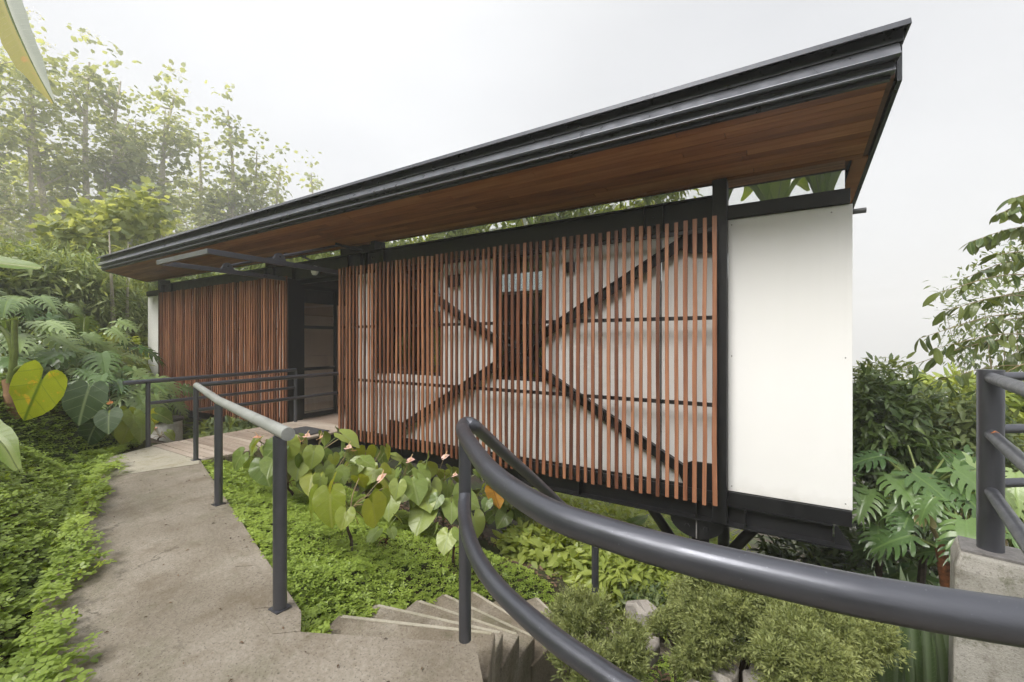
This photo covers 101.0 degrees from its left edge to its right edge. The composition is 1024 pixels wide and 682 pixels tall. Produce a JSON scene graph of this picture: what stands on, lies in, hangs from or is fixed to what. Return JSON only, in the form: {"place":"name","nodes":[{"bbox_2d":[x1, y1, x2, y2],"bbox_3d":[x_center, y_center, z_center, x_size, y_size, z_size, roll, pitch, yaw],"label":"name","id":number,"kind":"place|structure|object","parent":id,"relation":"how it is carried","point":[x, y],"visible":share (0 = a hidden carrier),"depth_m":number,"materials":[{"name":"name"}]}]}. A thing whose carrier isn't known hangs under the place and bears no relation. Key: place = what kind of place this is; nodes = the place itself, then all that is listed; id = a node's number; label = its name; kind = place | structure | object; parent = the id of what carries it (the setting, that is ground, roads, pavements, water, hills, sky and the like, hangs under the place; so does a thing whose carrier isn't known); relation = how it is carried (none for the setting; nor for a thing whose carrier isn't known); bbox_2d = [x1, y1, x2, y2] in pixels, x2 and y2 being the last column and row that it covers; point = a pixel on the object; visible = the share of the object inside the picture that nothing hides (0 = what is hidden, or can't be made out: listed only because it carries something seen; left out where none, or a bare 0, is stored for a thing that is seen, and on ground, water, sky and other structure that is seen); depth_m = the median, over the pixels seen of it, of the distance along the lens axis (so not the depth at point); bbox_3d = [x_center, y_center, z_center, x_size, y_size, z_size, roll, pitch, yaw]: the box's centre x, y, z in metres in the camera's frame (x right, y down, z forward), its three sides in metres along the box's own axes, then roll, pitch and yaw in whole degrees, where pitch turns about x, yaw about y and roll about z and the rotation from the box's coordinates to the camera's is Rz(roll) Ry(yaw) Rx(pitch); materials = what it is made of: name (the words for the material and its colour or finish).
{"place":"outdoors","nodes":[
{"label":"outdoors","id":0,"kind":"place"},
{"bbox_2d":[19,446,482,681],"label":"path","id":1,"kind":"structure","parent":0,"point":[192,626],"depth_m":2.27,"materials":[{"name":"concrete"}]},
{"bbox_2d":[98,446,198,478],"bbox_3d":[-4.674,1.507,5.220,1.563,0.026,0.889,0,0,31],"label":"path apron","id":2,"kind":"object","parent":1,"relation":"on","point":[151,458],"visible":0.61,"depth_m":5.24,"materials":[{"name":"concrete"}]},
{"bbox_2d":[192,469,225,509],"bbox_3d":[-3.140,1.508,4.349,0.111,0.024,1.644,0,0,-42],"label":"path edging","id":3,"kind":"object","parent":1,"relation":"on","point":[205,483],"visible":0.7,"depth_m":4.34,"materials":[{"name":"concrete"}]},
{"bbox_2d":[210,509,256,566],"bbox_3d":[-2.191,1.508,3.284,0.111,0.024,1.334,0,0,-42],"label":"path edging","id":4,"kind":"object","parent":1,"relation":"on","point":[239,551],"visible":0.85,"depth_m":3.18,"materials":[{"name":"concrete"}]},
{"bbox_2d":[236,565,272,608],"bbox_3d":[-1.568,1.508,2.590,0.110,0.024,0.657,0,0,-42],"label":"path edging","id":5,"kind":"object","parent":1,"relation":"on","point":[258,589],"visible":0.75,"depth_m":2.57,"materials":[{"name":"concrete"}]},
{"bbox_2d":[191,372,338,614],"bbox_3d":[-2.818,0.978,4.405,1.697,1.035,5.187,0,0,-19],"label":"path railing","id":6,"kind":"object","parent":1,"relation":"on","point":[282,434],"visible":0.98,"depth_m":2.62,"materials":[{"name":"metal"}]},
{"bbox_2d":[256,608,299,633],"bbox_3d":[-1.262,1.508,2.269,0.365,0.024,0.105,0,0,44],"label":"path edging","id":7,"kind":"object","parent":1,"relation":"on","point":[275,623],"visible":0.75,"depth_m":2.25,"materials":[{"name":"concrete"}]},
{"bbox_2d":[0,387,950,681],"bbox_3d":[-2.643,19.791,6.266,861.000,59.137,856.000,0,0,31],"label":"ground","id":8,"kind":"structure","parent":0,"point":[476,485],"depth_m":4.99,"materials":[{"name":"soil"}]},
{"bbox_2d":[0,111,38,240],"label":"flowering tree","id":9,"kind":"object","parent":8,"relation":"on","point":[6,163],"visible":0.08,"depth_m":42.29,"materials":[{"name":"green plant"}]},
{"bbox_2d":[0,49,52,250],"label":"flowering tree","id":10,"kind":"object","parent":8,"relation":"on","point":[5,139],"visible":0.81,"depth_m":29.56,"materials":[{"name":"green plant"}]},
{"bbox_2d":[0,0,54,470],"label":"banana plant","id":11,"kind":"object","parent":8,"relation":"on","point":[18,42],"visible":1,"depth_m":3.19,"materials":[{"name":"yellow plant"}]},
{"bbox_2d":[0,317,67,420],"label":"taro","id":12,"kind":"object","parent":8,"relation":"on","point":[29,392],"visible":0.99,"depth_m":4.96,"materials":[{"name":"green plant"}]},
{"bbox_2d":[0,245,73,334],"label":"shrub","id":13,"kind":"object","parent":8,"relation":"on","point":[10,284],"visible":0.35,"depth_m":9.91,"materials":[{"name":"green plant"}]},
{"bbox_2d":[0,295,84,355],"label":"monstera","id":14,"kind":"object","parent":8,"relation":"on","point":[29,312],"visible":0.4,"depth_m":9.39,"materials":[{"name":"green plant"}]},
{"bbox_2d":[0,291,88,358],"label":"monstera","id":15,"kind":"object","parent":8,"relation":"on","point":[40,324],"visible":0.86,"depth_m":7.54,"materials":[{"name":"green plant"}]},
{"bbox_2d":[0,7,106,252],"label":"flowering tree","id":16,"kind":"object","parent":8,"relation":"on","point":[50,181],"visible":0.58,"depth_m":32.13,"materials":[{"name":"green plant"}]},
{"bbox_2d":[0,315,133,377],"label":"monstera","id":17,"kind":"object","parent":8,"relation":"on","point":[104,345],"visible":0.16,"depth_m":8.71,"materials":[{"name":"green plant"}]},
{"bbox_2d":[0,373,142,681],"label":"clover","id":18,"kind":"object","parent":8,"relation":"on","point":[69,517],"visible":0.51,"depth_m":2.89,"materials":[{"name":"green plant"}]},
{"bbox_2d":[0,350,144,396],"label":"monstera","id":19,"kind":"object","parent":8,"relation":"on","point":[4,360],"visible":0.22,"depth_m":7.57,"materials":[{"name":"green plant"}]},
{"bbox_2d":[0,233,145,320],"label":"bamboo thicket","id":20,"kind":"object","parent":8,"relation":"on","point":[60,273],"visible":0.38,"depth_m":10.80,"materials":[{"name":"green plant"}]},
{"bbox_2d":[6,314,149,374],"bbox_3d":[-9.346,0.491,9.215,2.134,2.186,2.231,0,0,31],"label":"monstera","id":21,"kind":"object","parent":8,"relation":"on","point":[84,324],"visible":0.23,"depth_m":9.37,"materials":[{"name":"green plant"}]},
{"bbox_2d":[1,316,154,388],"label":"shrub","id":22,"kind":"object","parent":8,"relation":"on","point":[137,363],"visible":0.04,"depth_m":10.57,"materials":[{"name":"green plant"}]},
{"bbox_2d":[24,196,133,275],"bbox_3d":[-13.115,-1.248,12.970,2.878,6.264,2.647,0,0,31],"label":"vine","id":23,"kind":"object","parent":8,"relation":"on","point":[80,233],"visible":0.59,"depth_m":12.49,"materials":[{"name":"green plant"}]},
{"bbox_2d":[62,380,122,445],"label":"velvet philodendron","id":24,"kind":"object","parent":8,"relation":"on","point":[82,404],"visible":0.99,"depth_m":5.62,"materials":[{"name":"green plant"}]},
{"bbox_2d":[20,23,167,255],"bbox_3d":[-34.635,-11.450,35.863,9.892,28.193,10.510,0,0,31],"label":"flowering tree","id":25,"kind":"object","parent":8,"relation":"on","point":[112,178],"visible":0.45,"depth_m":34.92,"materials":[{"name":"green plant"}]},
{"bbox_2d":[41,266,147,338],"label":"bamboo thicket","id":26,"kind":"object","parent":8,"relation":"on","point":[138,313],"visible":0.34,"depth_m":11.49,"materials":[{"name":"green plant"}]},
{"bbox_2d":[22,344,166,401],"bbox_3d":[-8.260,0.825,8.297,2.148,1.632,2.145,0,0,31],"label":"monstera","id":27,"kind":"object","parent":8,"relation":"on","point":[104,360],"visible":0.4,"depth_m":7.85,"materials":[{"name":"green plant"}]},
{"bbox_2d":[92,399,144,430],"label":"anthurium","id":28,"kind":"object","parent":8,"relation":"on","point":[131,416],"visible":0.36,"depth_m":6.12,"materials":[{"name":"green plant"}]},
{"bbox_2d":[66,175,181,279],"bbox_3d":[-12.669,-1.734,13.943,2.799,7.428,3.007,0,0,-40],"label":"tree","id":29,"kind":"object","parent":8,"relation":"on","point":[123,205],"visible":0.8,"depth_m":13.76,"materials":[{"name":"green plant"}]},
{"bbox_2d":[67,365,182,412],"bbox_3d":[-7.644,1.105,8.017,2.220,1.260,1.950,0,0,31],"label":"monstera","id":30,"kind":"object","parent":8,"relation":"on","point":[139,398],"visible":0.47,"depth_m":7.80,"materials":[{"name":"green plant"}]},
{"bbox_2d":[95,409,154,444],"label":"anthurium","id":31,"kind":"object","parent":8,"relation":"on","point":[122,433],"visible":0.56,"depth_m":6.04,"materials":[{"name":"green plant"}]},
{"bbox_2d":[118,322,147,372],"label":"shrub","id":32,"kind":"object","parent":8,"relation":"on","point":[143,336],"visible":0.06,"depth_m":12.28,"materials":[{"name":"green plant"}]},
{"bbox_2d":[69,45,206,283],"bbox_3d":[-34.057,-11.644,38.138,9.243,28.414,9.286,0,0,31],"label":"flowering tree","id":33,"kind":"object","parent":8,"relation":"on","point":[146,135],"visible":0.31,"depth_m":38.19,"materials":[{"name":"green plant"}]},
{"bbox_2d":[108,407,173,440],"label":"anthurium","id":34,"kind":"object","parent":8,"relation":"on","point":[162,414],"visible":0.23,"depth_m":6.78,"materials":[{"name":"green plant"}]},
{"bbox_2d":[102,382,202,422],"bbox_3d":[-7.518,1.383,8.508,1.652,1.060,1.961,0,0,-10],"label":"monstera","id":35,"kind":"object","parent":8,"relation":"on","point":[178,406],"visible":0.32,"depth_m":8.30,"materials":[{"name":"green plant"}]},
{"bbox_2d":[151,415,183,441],"bbox_3d":[-6.565,1.862,8.000,0.570,0.835,0.570,0,0,31],"label":"drum","id":36,"kind":"object","parent":8,"relation":"on","point":[176,427],"visible":0.35,"depth_m":7.88,"materials":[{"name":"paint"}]},
{"bbox_2d":[96,59,241,246],"bbox_3d":[-31.446,-12.040,39.917,8.361,28.849,11.037,0,0,31],"label":"flowering tree","id":37,"kind":"object","parent":8,"relation":"on","point":[158,95],"visible":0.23,"depth_m":39.26,"materials":[{"name":"green plant"}]},
{"bbox_2d":[165,106,229,233],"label":"flowering tree","id":38,"kind":"object","parent":8,"relation":"on","point":[195,185],"visible":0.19,"depth_m":43.66,"materials":[{"name":"green plant"}]},
{"bbox_2d":[170,173,237,232],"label":"flowering tree","id":39,"kind":"object","parent":8,"relation":"on","point":[188,216],"visible":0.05,"depth_m":55.95,"materials":[{"name":"green plant"}]},
{"bbox_2d":[183,415,257,439],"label":"shrub","id":40,"kind":"object","parent":8,"relation":"on","point":[206,427],"visible":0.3,"depth_m":8.36,"materials":[{"name":"green plant"}]},
{"bbox_2d":[191,80,271,221],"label":"flowering tree","id":41,"kind":"object","parent":8,"relation":"on","point":[234,205],"visible":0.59,"depth_m":41.78,"materials":[{"name":"green plant"}]},
{"bbox_2d":[152,419,347,464],"bbox_3d":[-3.940,1.649,6.698,1.513,0.303,2.340,0,0,31],"label":"footbridge","id":42,"kind":"object","parent":8,"relation":"on","point":[233,441],"visible":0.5,"depth_m":6.38,"materials":[{"name":"brown wood"}]},
{"bbox_2d":[122,368,296,447],"bbox_3d":[-4.639,1.012,6.792,0.060,1.015,2.477,0,0,31],"label":"bridge railing","id":43,"kind":"object","parent":42,"relation":"on","point":[148,401],"visible":0.83,"depth_m":6.35,"materials":[{"name":"metal"}]},
{"bbox_2d":[235,129,292,213],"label":"flowering tree","id":44,"kind":"object","parent":8,"relation":"on","point":[259,176],"visible":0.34,"depth_m":43.62,"materials":[{"name":"green plant"}]},
{"bbox_2d":[232,432,307,470],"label":"anthurium","id":45,"kind":"object","parent":8,"relation":"on","point":[239,459],"visible":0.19,"depth_m":5.05,"materials":[{"name":"green plant"}]},
{"bbox_2d":[252,142,298,207],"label":"flowering tree","id":46,"kind":"object","parent":8,"relation":"on","point":[279,195],"visible":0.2,"depth_m":46.08,"materials":[{"name":"green plant"}]},
{"bbox_2d":[243,431,333,495],"bbox_3d":[-2.548,1.426,4.765,0.789,0.878,0.815,0,0,31],"label":"anthurium","id":47,"kind":"object","parent":8,"relation":"on","point":[260,471],"visible":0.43,"depth_m":4.51,"materials":[{"name":"green plant"}]},
{"bbox_2d":[293,150,323,193],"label":"flowering tree","id":48,"kind":"object","parent":8,"relation":"on","point":[312,181],"visible":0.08,"depth_m":52.87,"materials":[{"name":"green plant"}]},
{"bbox_2d":[262,426,358,481],"bbox_3d":[-2.343,1.474,4.833,0.824,0.924,0.938,0,0,31],"label":"anthurium","id":49,"kind":"object","parent":8,"relation":"on","point":[312,458],"visible":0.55,"depth_m":4.58,"materials":[{"name":"green plant"}]},
{"bbox_2d":[296,441,375,496],"bbox_3d":[-1.968,1.563,4.739,0.792,0.897,0.768,0,0,42],"label":"anthurium","id":50,"kind":"object","parent":8,"relation":"on","point":[307,481],"visible":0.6,"depth_m":4.58,"materials":[{"name":"green plant"}]},
{"bbox_2d":[309,470,392,550],"bbox_3d":[-1.362,1.539,3.728,0.635,0.781,0.837,0,0,31],"label":"anthurium","id":51,"kind":"object","parent":8,"relation":"on","point":[327,506],"visible":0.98,"depth_m":3.44,"materials":[{"name":"green plant"}]},
{"bbox_2d":[327,443,403,499],"bbox_3d":[-1.817,1.708,5.226,0.914,0.976,0.830,0,0,1],"label":"anthurium","id":52,"kind":"object","parent":8,"relation":"on","point":[382,455],"visible":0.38,"depth_m":5.31,"materials":[{"name":"green plant"}]},
{"bbox_2d":[201,460,561,633],"bbox_3d":[-1.528,2.198,4.204,5.205,1.501,3.047,0,0,31],"label":"clover","id":53,"kind":"object","parent":8,"relation":"on","point":[317,573],"visible":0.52,"depth_m":3.69,"materials":[{"name":"green plant"}]},
{"bbox_2d":[366,513,402,547],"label":"anthurium","id":54,"kind":"object","parent":8,"relation":"on","point":[373,535],"visible":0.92,"depth_m":4.03,"materials":[{"name":"green plant"}]},
{"bbox_2d":[351,451,430,521],"bbox_3d":[-1.446,1.834,5.125,1.079,0.940,0.857,0,0,31],"label":"anthurium","id":55,"kind":"object","parent":8,"relation":"on","point":[415,490],"visible":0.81,"depth_m":4.84,"materials":[{"name":"green plant"}]},
{"bbox_2d":[388,452,458,513],"bbox_3d":[-1.167,1.903,5.285,0.905,1.010,0.990,0,0,5],"label":"anthurium","id":56,"kind":"object","parent":8,"relation":"on","point":[439,486],"visible":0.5,"depth_m":5.16,"materials":[{"name":"green plant"}]},
{"bbox_2d":[408,464,481,535],"bbox_3d":[-0.888,2.041,5.235,0.973,0.931,1.117,0,0,31],"label":"anthurium","id":57,"kind":"object","parent":8,"relation":"on","point":[420,520],"visible":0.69,"depth_m":4.89,"materials":[{"name":"green plant"}]},
{"bbox_2d":[434,522,458,570],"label":"anthurium","id":58,"kind":"object","parent":8,"relation":"on","point":[445,541],"visible":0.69,"depth_m":4.11,"materials":[{"name":"green plant"}]},
{"bbox_2d":[450,485,503,539],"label":"anthurium","id":59,"kind":"object","parent":8,"relation":"on","point":[488,502],"visible":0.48,"depth_m":5.57,"materials":[{"name":"green plant"}]},
{"bbox_2d":[326,592,670,681],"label":"winding stair","id":60,"kind":"object","parent":8,"relation":"on","point":[509,648],"visible":0.34,"depth_m":2.82,"materials":[{"name":"concrete"}]},
{"bbox_2d":[456,417,1023,681],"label":"guard railing","id":61,"kind":"object","parent":60,"relation":"on","point":[982,616],"visible":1,"depth_m":0.86,"materials":[{"name":"metal"}]},
{"bbox_2d":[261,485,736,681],"bbox_3d":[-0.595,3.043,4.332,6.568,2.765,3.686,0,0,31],"label":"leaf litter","id":62,"kind":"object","parent":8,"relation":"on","point":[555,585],"visible":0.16,"depth_m":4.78,"materials":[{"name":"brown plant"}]},
{"bbox_2d":[96,17,911,578],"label":"house","id":63,"kind":"structure","parent":8,"relation":"on","point":[674,337],"depth_m":4.66,"materials":[{"name":"brown wood"}]},
{"bbox_2d":[302,285,336,418],"bbox_3d":[-3.810,0.208,8.389,0.090,2.555,0.770,0,0,31],"label":"door","id":64,"kind":"structure","parent":63,"relation":"in","point":[334,327],"depth_m":8.51,"materials":[{"name":"black paint"}]},
{"bbox_2d":[390,265,439,375],"bbox_3d":[-1.464,-0.319,6.500,1.108,1.671,0.060,0,0,31],"label":"window","id":65,"kind":"structure","parent":63,"relation":"in","point":[434,274],"depth_m":6.51,"materials":[{"name":"black paint"}]},
{"bbox_2d":[496,252,541,381],"bbox_3d":[0.118,-0.319,5.546,0.758,1.671,0.060,0,0,31],"label":"window","id":66,"kind":"structure","parent":63,"relation":"in","point":[509,257],"depth_m":5.69,"materials":[{"name":"black paint"}]},
{"bbox_2d":[485,496,532,528],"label":"anthurium","id":67,"kind":"object","parent":8,"relation":"on","point":[502,518],"visible":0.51,"depth_m":6.22,"materials":[{"name":"green plant"}]},
{"bbox_2d":[491,517,638,605],"bbox_3d":[0.680,2.940,5.577,2.383,1.062,1.521,0,0,31],"label":"shrub","id":68,"kind":"object","parent":8,"relation":"on","point":[549,552],"visible":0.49,"depth_m":5.44,"materials":[{"name":"green plant"}]},
{"bbox_2d":[473,483,687,536],"bbox_3d":[1.240,4.476,9.777,6.187,2.368,3.403,0,0,31],"label":"shrub","id":69,"kind":"object","parent":8,"relation":"on","point":[594,507],"visible":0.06,"depth_m":9.66,"materials":[{"name":"green plant"}]},
{"bbox_2d":[542,632,620,681],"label":"juniper","id":70,"kind":"object","parent":8,"relation":"on","point":[574,676],"visible":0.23,"depth_m":2.35,"materials":[{"name":"green plant"}]},
{"bbox_2d":[541,582,623,681],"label":"juniper","id":71,"kind":"object","parent":8,"relation":"on","point":[580,612],"visible":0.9,"depth_m":2.71,"materials":[{"name":"green plant"}]},
{"bbox_2d":[564,544,686,642],"bbox_3d":[1.335,2.844,4.994,1.673,0.976,1.510,0,0,31],"label":"shrub","id":72,"kind":"object","parent":8,"relation":"on","point":[611,565],"visible":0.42,"depth_m":4.75,"materials":[{"name":"green plant"}]},
{"bbox_2d":[597,608,657,681],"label":"juniper","id":73,"kind":"object","parent":8,"relation":"on","point":[629,651],"visible":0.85,"depth_m":2.52,"materials":[{"name":"green plant"}]},
{"bbox_2d":[625,600,656,624],"bbox_3d":[1.106,2.300,3.589,0.260,0.161,0.220,0,0,-3],"label":"flat stone","id":74,"kind":"object","parent":8,"relation":"on","point":[642,607],"visible":0.63,"depth_m":3.58,"materials":[{"name":"grey stone"}]},
{"bbox_2d":[611,573,673,616],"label":"shrub","id":75,"kind":"object","parent":8,"relation":"on","point":[653,597],"visible":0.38,"depth_m":4.50,"materials":[{"name":"green plant"}]},
{"bbox_2d":[535,488,754,551],"bbox_3d":[2.852,4.718,11.487,6.645,2.262,3.502,0,0,31],"label":"shrub","id":76,"kind":"object","parent":8,"relation":"on","point":[713,540],"visible":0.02,"depth_m":10.40,"materials":[{"name":"green plant"}]},
{"bbox_2d":[641,598,738,681],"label":"juniper","id":77,"kind":"object","parent":8,"relation":"on","point":[693,664],"visible":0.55,"depth_m":2.56,"materials":[{"name":"green plant"}]},
{"bbox_2d":[708,660,738,681],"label":"flat stone","id":78,"kind":"object","parent":8,"relation":"on","point":[726,676],"visible":0.56,"depth_m":2.56,"materials":[{"name":"grey stone"}]},
{"bbox_2d":[665,573,789,681],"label":"juniper","id":79,"kind":"object","parent":8,"relation":"on","point":[703,611],"visible":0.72,"depth_m":2.60,"materials":[{"name":"green plant"}]},
{"bbox_2d":[742,608,871,681],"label":"juniper","id":80,"kind":"object","parent":8,"relation":"on","point":[805,655],"visible":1,"depth_m":2.20,"materials":[{"name":"green plant"}]},
{"bbox_2d":[747,533,872,573],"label":"shrub","id":81,"kind":"object","parent":8,"relation":"on","point":[775,548],"visible":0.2,"depth_m":5.58,"materials":[{"name":"green plant"}]},
{"bbox_2d":[750,600,915,681],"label":"juniper","id":82,"kind":"object","parent":8,"relation":"on","point":[876,644],"visible":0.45,"depth_m":2.38,"materials":[{"name":"green plant"}]},
{"bbox_2d":[786,498,952,583],"bbox_3d":[5.047,3.285,5.322,2.734,2.667,2.053,0,0,31],"label":"shrub","id":83,"kind":"object","parent":8,"relation":"on","point":[851,534],"visible":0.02,"depth_m":5.48,"materials":[{"name":"green plant"}]},
{"bbox_2d":[866,625,905,681],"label":"sansevieria","id":84,"kind":"object","parent":8,"relation":"on","point":[892,675],"visible":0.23,"depth_m":2.68,"materials":[{"name":"green plant"}]},
{"bbox_2d":[840,539,939,585],"bbox_3d":[4.424,2.892,4.886,1.058,1.136,1.206,0,0,10],"label":"monstera","id":85,"kind":"object","parent":8,"relation":"on","point":[859,556],"visible":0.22,"depth_m":4.96,"materials":[{"name":"green plant"}]},
{"bbox_2d":[853,352,927,555],"bbox_3d":[4.922,2.358,5.602,0.982,4.461,0.922,0,0,31],"label":"shrub","id":86,"kind":"object","parent":8,"relation":"on","point":[892,362],"visible":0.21,"depth_m":5.55,"materials":[{"name":"green plant"}]},
{"bbox_2d":[853,362,963,570],"bbox_3d":[4.512,2.301,5.172,1.438,4.082,1.576,0,0,31],"label":"shrub","id":87,"kind":"object","parent":8,"relation":"on","point":[875,427],"visible":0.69,"depth_m":4.87,"materials":[{"name":"green plant"}]},
{"bbox_2d":[852,455,965,576],"bbox_3d":[4.040,1.958,4.653,1.226,1.382,1.257,0,0,40],"label":"monstera","id":88,"kind":"object","parent":8,"relation":"on","point":[902,483],"visible":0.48,"depth_m":4.31,"materials":[{"name":"green plant"}]},
{"bbox_2d":[890,561,938,584],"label":"monstera","id":89,"kind":"object","parent":8,"relation":"on","point":[912,575],"visible":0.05,"depth_m":4.56,"materials":[{"name":"green plant"}]},
{"bbox_2d":[899,566,936,681],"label":"sansevieria","id":90,"kind":"object","parent":8,"relation":"on","point":[923,667],"visible":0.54,"depth_m":2.57,"materials":[{"name":"green plant"}]},
{"bbox_2d":[914,514,949,587],"bbox_3d":[3.943,2.062,3.880,0.512,1.086,0.146,0,0,-17],"label":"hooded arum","id":91,"kind":"object","parent":8,"relation":"on","point":[944,575],"visible":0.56,"depth_m":3.87,"materials":[{"name":"plant"}]},
{"bbox_2d":[853,443,1017,583],"bbox_3d":[4.241,1.770,4.326,1.329,1.381,1.153,0,0,-26],"label":"monstera","id":92,"kind":"object","parent":8,"relation":"on","point":[962,476],"visible":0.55,"depth_m":4.13,"materials":[{"name":"green plant"}]},
{"bbox_2d":[863,490,1019,566],"bbox_3d":[4.048,1.980,3.882,1.110,1.228,1.211,0,0,-36],"label":"monstera","id":93,"kind":"object","parent":8,"relation":"on","point":[961,526],"visible":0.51,"depth_m":3.83,"materials":[{"name":"green plant"}]},
{"bbox_2d":[934,583,948,681],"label":"sansevieria","id":94,"kind":"object","parent":8,"relation":"on","point":[942,647],"visible":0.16,"depth_m":2.69,"materials":[{"name":"green plant"}]},
{"bbox_2d":[904,195,1023,403],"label":"coffee tree","id":95,"kind":"object","parent":8,"relation":"on","point":[988,242],"visible":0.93,"depth_m":4.48,"materials":[{"name":"green plant"}]},
{"bbox_2d":[905,362,1023,515],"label":"shrub","id":96,"kind":"object","parent":8,"relation":"on","point":[972,385],"visible":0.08,"depth_m":6.76,"materials":[{"name":"green plant"}]},
{"bbox_2d":[906,381,1023,571],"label":"shrub","id":97,"kind":"object","parent":8,"relation":"on","point":[961,421],"visible":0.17,"depth_m":5.20,"materials":[{"name":"green plant"}]},
{"bbox_2d":[922,225,1023,545],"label":"misty tree","id":98,"kind":"object","parent":8,"relation":"on","point":[1017,347],"visible":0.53,"depth_m":8.32,"materials":[{"name":"green plant"}]},
{"bbox_2d":[925,444,1023,547],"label":"monstera","id":99,"kind":"object","parent":8,"relation":"on","point":[1017,493],"visible":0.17,"depth_m":4.38,"materials":[{"name":"green plant"}]},
{"bbox_2d":[948,537,1023,681],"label":"concrete pillar","id":100,"kind":"structure","parent":8,"relation":"on","point":[969,660],"depth_m":2.35,"materials":[{"name":"grey concrete"}]},
{"bbox_2d":[957,369,1023,564],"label":"terrace railing","id":101,"kind":"object","parent":100,"relation":"on","point":[996,514],"visible":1,"depth_m":2.40,"materials":[{"name":"metal"}]},
{"bbox_2d":[949,387,1023,545],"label":"shrub","id":102,"kind":"object","parent":8,"relation":"on","point":[1015,408],"visible":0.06,"depth_m":6.18,"materials":[{"name":"green plant"}]},
{"bbox_2d":[0,0,1023,398],"label":"sky","id":103,"kind":"structure","parent":0,"point":[374,87],"materials":[{"name":"white"}]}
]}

